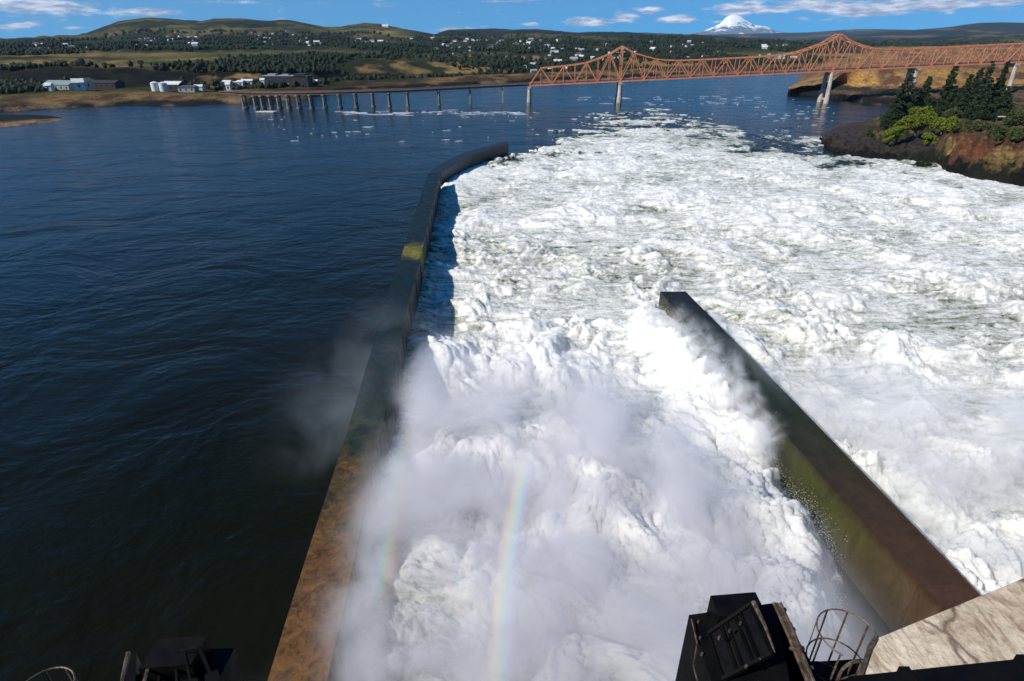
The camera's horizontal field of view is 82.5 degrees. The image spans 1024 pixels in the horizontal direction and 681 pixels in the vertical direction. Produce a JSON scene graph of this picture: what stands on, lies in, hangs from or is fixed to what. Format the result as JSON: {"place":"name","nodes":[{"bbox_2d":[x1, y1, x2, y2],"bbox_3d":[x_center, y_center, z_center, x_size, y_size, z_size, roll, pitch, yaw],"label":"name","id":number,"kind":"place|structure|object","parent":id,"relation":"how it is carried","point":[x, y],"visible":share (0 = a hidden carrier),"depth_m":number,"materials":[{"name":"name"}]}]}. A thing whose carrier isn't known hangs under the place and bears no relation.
{"place":"outdoors","nodes":[
{"label":"outdoors","id":0,"kind":"place"},
{"bbox_2d":[0,114,62,126],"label":"gravel spit","id":1,"kind":"structure","parent":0,"point":[7,120],"depth_m":393.80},
{"bbox_2d":[0,65,891,680],"bbox_3d":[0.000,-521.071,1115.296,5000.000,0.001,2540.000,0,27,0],"label":"river","id":2,"kind":"structure","parent":0,"point":[192,299],"depth_m":114.04,"materials":[{"name":"liquid"}]},
{"bbox_2d":[255,107,277,111],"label":"floating dock","id":3,"kind":"object","parent":2,"relation":"on","point":[266,111],"visible":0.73,"depth_m":444.70,"materials":[{"name":"white"}]},
{"bbox_2d":[268,173,440,680],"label":"guide wall","id":4,"kind":"structure","parent":2,"relation":"in","point":[316,641],"depth_m":61.39,"materials":[{"name":"concrete"}]},
{"bbox_2d":[219,82,528,108],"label":"approach viaduct","id":5,"kind":"object","parent":2,"relation":"in","point":[276,94],"visible":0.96,"depth_m":471.34,"materials":[{"name":"concrete"}]},
{"bbox_2d":[428,141,507,186],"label":"guide wall","id":6,"kind":"structure","parent":2,"relation":"in","point":[447,170],"depth_m":244.99,"materials":[{"name":"concrete"}]},
{"bbox_2d":[336,97,832,140],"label":"whitecaps","id":7,"kind":"object","parent":2,"relation":"on","point":[521,112],"visible":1,"depth_m":442.21,"materials":[{"name":"white liquid"}]},
{"bbox_2d":[346,106,1023,680],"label":"whitewater","id":8,"kind":"structure","parent":2,"relation":"on","point":[544,562],"depth_m":90.64,"materials":[{"name":"liquid"}]},
{"bbox_2d":[377,214,1023,616],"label":"spray droplets","id":9,"kind":"object","parent":2,"relation":"on","point":[787,494],"visible":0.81,"depth_m":84.59,"materials":[{"name":"white liquid"}]},
{"bbox_2d":[527,34,1023,103],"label":"truss bridge","id":10,"kind":"structure","parent":2,"relation":"in","point":[1014,64],"depth_m":495.32,"materials":[{"name":"orange metal"}]},
{"bbox_2d":[658,291,980,631],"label":"guide wall","id":11,"kind":"structure","parent":2,"relation":"in","point":[899,569],"depth_m":62.92,"materials":[{"name":"brown concrete"}]},
{"bbox_2d":[847,578,1023,680],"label":"spillway dam","id":12,"kind":"structure","parent":2,"relation":"in","point":[980,638],"depth_m":9.19,"materials":[{"name":"concrete"}]},
{"bbox_2d":[27,666,77,680],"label":"ladder cage","id":13,"kind":"object","parent":12,"relation":"attached to","point":[67,672],"visible":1,"depth_m":8.96,"materials":[{"name":"metal"}]},
{"bbox_2d":[119,635,244,680],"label":"gate hoist","id":14,"kind":"object","parent":12,"relation":"attached to","point":[195,658],"visible":1,"depth_m":9.26,"materials":[{"name":"black metal"}]},
{"bbox_2d":[675,592,820,680],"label":"gate hoist","id":15,"kind":"object","parent":12,"relation":"attached to","point":[749,636],"visible":1,"depth_m":9.60,"materials":[{"name":"black metal"}]},
{"bbox_2d":[805,608,878,680],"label":"ladder cage","id":16,"kind":"object","parent":12,"relation":"attached to","point":[838,669],"visible":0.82,"depth_m":9.97,"materials":[{"name":"metal"}]},
{"bbox_2d":[0,17,1023,111],"bbox_3d":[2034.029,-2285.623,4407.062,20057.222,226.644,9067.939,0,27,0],"label":"hills","id":17,"kind":"structure","parent":0,"point":[137,80],"depth_m":957.52,"materials":[{"name":"green plant"}]},
{"bbox_2d":[43,83,55,90],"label":"shed","id":18,"kind":"structure","parent":17,"relation":"on","point":[49,86],"depth_m":530.20,"materials":[{"name":"white metal"}]},
{"bbox_2d":[41,80,73,89],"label":"warehouse","id":19,"kind":"structure","parent":17,"relation":"on","point":[63,85],"depth_m":542.37,"materials":[{"name":"grey"}]},
{"bbox_2d":[70,78,85,90],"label":"barn","id":20,"kind":"structure","parent":17,"relation":"on","point":[78,84],"depth_m":531.86,"materials":[{"name":"white"}]},
{"bbox_2d":[83,77,93,88],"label":"barn","id":21,"kind":"structure","parent":17,"relation":"on","point":[88,84],"depth_m":547.70,"materials":[{"name":"blue"}]},
{"bbox_2d":[92,80,125,88],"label":"warehouse","id":22,"kind":"structure","parent":17,"relation":"on","point":[106,84],"depth_m":569.96,"materials":[{"name":"grey metal"}]},
{"bbox_2d":[150,81,159,90],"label":"storage tank","id":23,"kind":"object","parent":17,"relation":"on","point":[154,85],"visible":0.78,"depth_m":543.05,"materials":[{"name":"white metal"}]},
{"bbox_2d":[158,82,168,91],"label":"storage tank","id":24,"kind":"object","parent":17,"relation":"on","point":[163,86],"visible":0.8,"depth_m":542.78,"materials":[{"name":"white metal"}]},
{"bbox_2d":[164,81,185,90],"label":"warehouse","id":25,"kind":"structure","parent":17,"relation":"on","point":[172,85],"depth_m":558.89,"materials":[{"name":"white metal"}]},
{"bbox_2d":[177,85,199,92],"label":"office","id":26,"kind":"structure","parent":17,"relation":"on","point":[188,88],"depth_m":557.09,"materials":[{"name":"grey"}]},
{"bbox_2d":[191,42,199,45],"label":"house","id":27,"kind":"structure","parent":17,"relation":"on","point":[194,43],"depth_m":1512.51,"materials":[{"name":"white"}]},
{"bbox_2d":[194,84,204,90],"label":"shed","id":28,"kind":"structure","parent":17,"relation":"on","point":[201,87],"depth_m":581.91,"materials":[{"name":"white metal"}]},
{"bbox_2d":[224,82,231,90],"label":"silo house","id":29,"kind":"structure","parent":17,"relation":"on","point":[227,85],"depth_m":557.52,"materials":[{"name":"white"}]},
{"bbox_2d":[222,80,245,85],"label":"shed","id":30,"kind":"structure","parent":17,"relation":"on","point":[240,82],"depth_m":634.11,"materials":[{"name":"white metal"}]},
{"bbox_2d":[241,79,254,84],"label":"shed","id":31,"kind":"structure","parent":17,"relation":"on","point":[249,81],"depth_m":645.01,"materials":[{"name":"beige metal"}]},
{"bbox_2d":[259,78,265,88],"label":"grain store","id":32,"kind":"structure","parent":17,"relation":"on","point":[262,80],"depth_m":580.73,"materials":[{"name":"white metal"}]},
{"bbox_2d":[260,73,312,86],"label":"industrial building","id":33,"kind":"structure","parent":17,"relation":"on","point":[305,79],"depth_m":599.23,"materials":[{"name":"grey metal"}]},
{"bbox_2d":[0,28,1022,94],"bbox_3d":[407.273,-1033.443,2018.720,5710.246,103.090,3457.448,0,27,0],"label":"woods","id":34,"kind":"object","parent":17,"relation":"on","point":[279,63],"visible":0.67,"depth_m":1229.83,"materials":[{"name":"green plant"}]},
{"bbox_2d":[0,0,1023,38],"label":"sky","id":35,"kind":"structure","parent":0,"point":[18,18],"materials":[{"name":"blue"}]},
{"bbox_2d":[691,15,787,34],"bbox_3d":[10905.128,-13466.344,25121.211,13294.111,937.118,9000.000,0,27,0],"label":"mountain","id":36,"kind":"structure","parent":0,"point":[733,24],"depth_m":24110.44,"materials":[{"name":"white snow"}]},
{"bbox_2d":[707,29,905,39],"bbox_3d":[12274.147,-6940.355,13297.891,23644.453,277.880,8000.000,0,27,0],"label":"ridge","id":37,"kind":"structure","parent":0,"point":[821,35],"depth_m":12632.63,"materials":[{"name":"green plant"}]},
{"bbox_2d":[789,56,1023,105],"bbox_3d":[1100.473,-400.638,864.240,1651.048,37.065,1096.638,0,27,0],"label":"grassy bank","id":38,"kind":"structure","parent":0,"point":[877,87],"depth_m":561.37,"materials":[{"name":"plant"}]},
{"bbox_2d":[812,22,1023,40],"bbox_3d":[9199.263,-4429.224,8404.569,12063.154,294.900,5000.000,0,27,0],"label":"wooded hill","id":39,"kind":"structure","parent":0,"point":[993,27],"depth_m":7898.99,"materials":[{"name":"green plant"}]},
{"bbox_2d":[820,101,1023,186],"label":"rocky headland","id":40,"kind":"structure","parent":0,"point":[977,154],"depth_m":260.27,"materials":[{"name":"brown stone"}]},
{"bbox_2d":[864,127,872,136],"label":"bush","id":41,"kind":"object","parent":40,"relation":"on","point":[868,131],"visible":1,"depth_m":302.22,"materials":[{"name":"green plant"}]},
{"bbox_2d":[882,127,896,146],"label":"bush","id":42,"kind":"object","parent":40,"relation":"on","point":[889,133],"visible":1,"depth_m":277.16,"materials":[{"name":"green plant"}]},
{"bbox_2d":[878,83,908,127],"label":"conifer tree","id":43,"kind":"object","parent":40,"relation":"on","point":[894,115],"visible":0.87,"depth_m":321.29,"materials":[{"name":"green plant"}]},
{"bbox_2d":[878,68,919,121],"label":"conifer tree","id":44,"kind":"object","parent":40,"relation":"on","point":[908,97],"visible":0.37,"depth_m":323.31,"materials":[{"name":"green plant"}]},
{"bbox_2d":[893,120,910,143],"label":"bush","id":45,"kind":"object","parent":40,"relation":"on","point":[901,127],"visible":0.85,"depth_m":280.13,"materials":[{"name":"green plant"}]},
{"bbox_2d":[902,106,937,139],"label":"bush","id":46,"kind":"object","parent":40,"relation":"on","point":[918,118],"visible":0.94,"depth_m":279.26,"materials":[{"name":"green plant"}]},
{"bbox_2d":[913,76,936,110],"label":"conifer tree","id":47,"kind":"object","parent":40,"relation":"on","point":[922,100],"visible":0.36,"depth_m":331.37,"materials":[{"name":"green plant"}]},
{"bbox_2d":[921,132,938,146],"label":"bush","id":48,"kind":"object","parent":40,"relation":"on","point":[929,138],"visible":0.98,"depth_m":264.79,"materials":[{"name":"green plant"}]},
{"bbox_2d":[929,116,959,133],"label":"bush","id":49,"kind":"object","parent":40,"relation":"on","point":[946,124],"visible":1,"depth_m":269.48,"materials":[{"name":"green plant"}]},
{"bbox_2d":[932,66,959,116],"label":"conifer tree","id":50,"kind":"object","parent":40,"relation":"on","point":[947,95],"visible":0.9,"depth_m":327.10,"materials":[{"name":"green plant"}]},
{"bbox_2d":[940,106,962,117],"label":"bush","id":51,"kind":"object","parent":40,"relation":"on","point":[954,111],"visible":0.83,"depth_m":286.41,"materials":[{"name":"green plant"}]},
{"bbox_2d":[949,87,970,117],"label":"conifer tree","id":52,"kind":"object","parent":40,"relation":"on","point":[961,102],"visible":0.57,"depth_m":312.92,"materials":[{"name":"green plant"}]},
{"bbox_2d":[946,74,975,109],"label":"conifer tree","id":53,"kind":"object","parent":40,"relation":"on","point":[969,81],"visible":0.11,"depth_m":320.42,"materials":[{"name":"green plant"}]},
{"bbox_2d":[952,124,970,132],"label":"bush","id":54,"kind":"object","parent":40,"relation":"on","point":[959,127],"visible":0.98,"depth_m":266.59,"materials":[{"name":"green plant"}]},
{"bbox_2d":[971,67,985,93],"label":"conifer tree","id":55,"kind":"object","parent":40,"relation":"on","point":[976,82],"visible":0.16,"depth_m":332.40,"materials":[{"name":"green plant"}]},
{"bbox_2d":[963,83,994,119],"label":"conifer tree","id":56,"kind":"object","parent":40,"relation":"on","point":[980,107],"visible":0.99,"depth_m":303.14,"materials":[{"name":"green plant"}]},
{"bbox_2d":[970,120,991,131],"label":"bush","id":57,"kind":"object","parent":40,"relation":"on","point":[981,125],"visible":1,"depth_m":269.49,"materials":[{"name":"green plant"}]},
{"bbox_2d":[970,61,994,99],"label":"conifer tree","id":58,"kind":"object","parent":40,"relation":"on","point":[987,76],"visible":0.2,"depth_m":314.36,"materials":[{"name":"green plant"}]},
{"bbox_2d":[990,134,1004,141],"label":"bush","id":59,"kind":"object","parent":40,"relation":"on","point":[997,137],"visible":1,"depth_m":237.32,"materials":[{"name":"green plant"}]},
{"bbox_2d":[990,73,1007,105],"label":"conifer tree","id":60,"kind":"object","parent":40,"relation":"on","point":[997,89],"visible":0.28,"depth_m":320.30,"materials":[{"name":"green plant"}]},
{"bbox_2d":[983,86,1015,120],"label":"conifer tree","id":61,"kind":"object","parent":40,"relation":"on","point":[1004,105],"visible":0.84,"depth_m":300.62,"materials":[{"name":"green plant"}]},
{"bbox_2d":[988,125,1012,135],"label":"bush","id":62,"kind":"object","parent":40,"relation":"on","point":[1000,129],"visible":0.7,"depth_m":254.71,"materials":[{"name":"green plant"}]},
{"bbox_2d":[995,61,1010,90],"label":"conifer tree","id":63,"kind":"object","parent":40,"relation":"on","point":[1005,69],"visible":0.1,"depth_m":327.18,"materials":[{"name":"green plant"}]},
{"bbox_2d":[1002,109,1023,125],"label":"bush","id":64,"kind":"object","parent":40,"relation":"on","point":[1017,116],"visible":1,"depth_m":277.83,"materials":[{"name":"green plant"}]},
{"bbox_2d":[1004,127,1023,142],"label":"bush","id":65,"kind":"object","parent":40,"relation":"on","point":[1016,134],"visible":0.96,"depth_m":246.41,"materials":[{"name":"green plant"}]}
]}

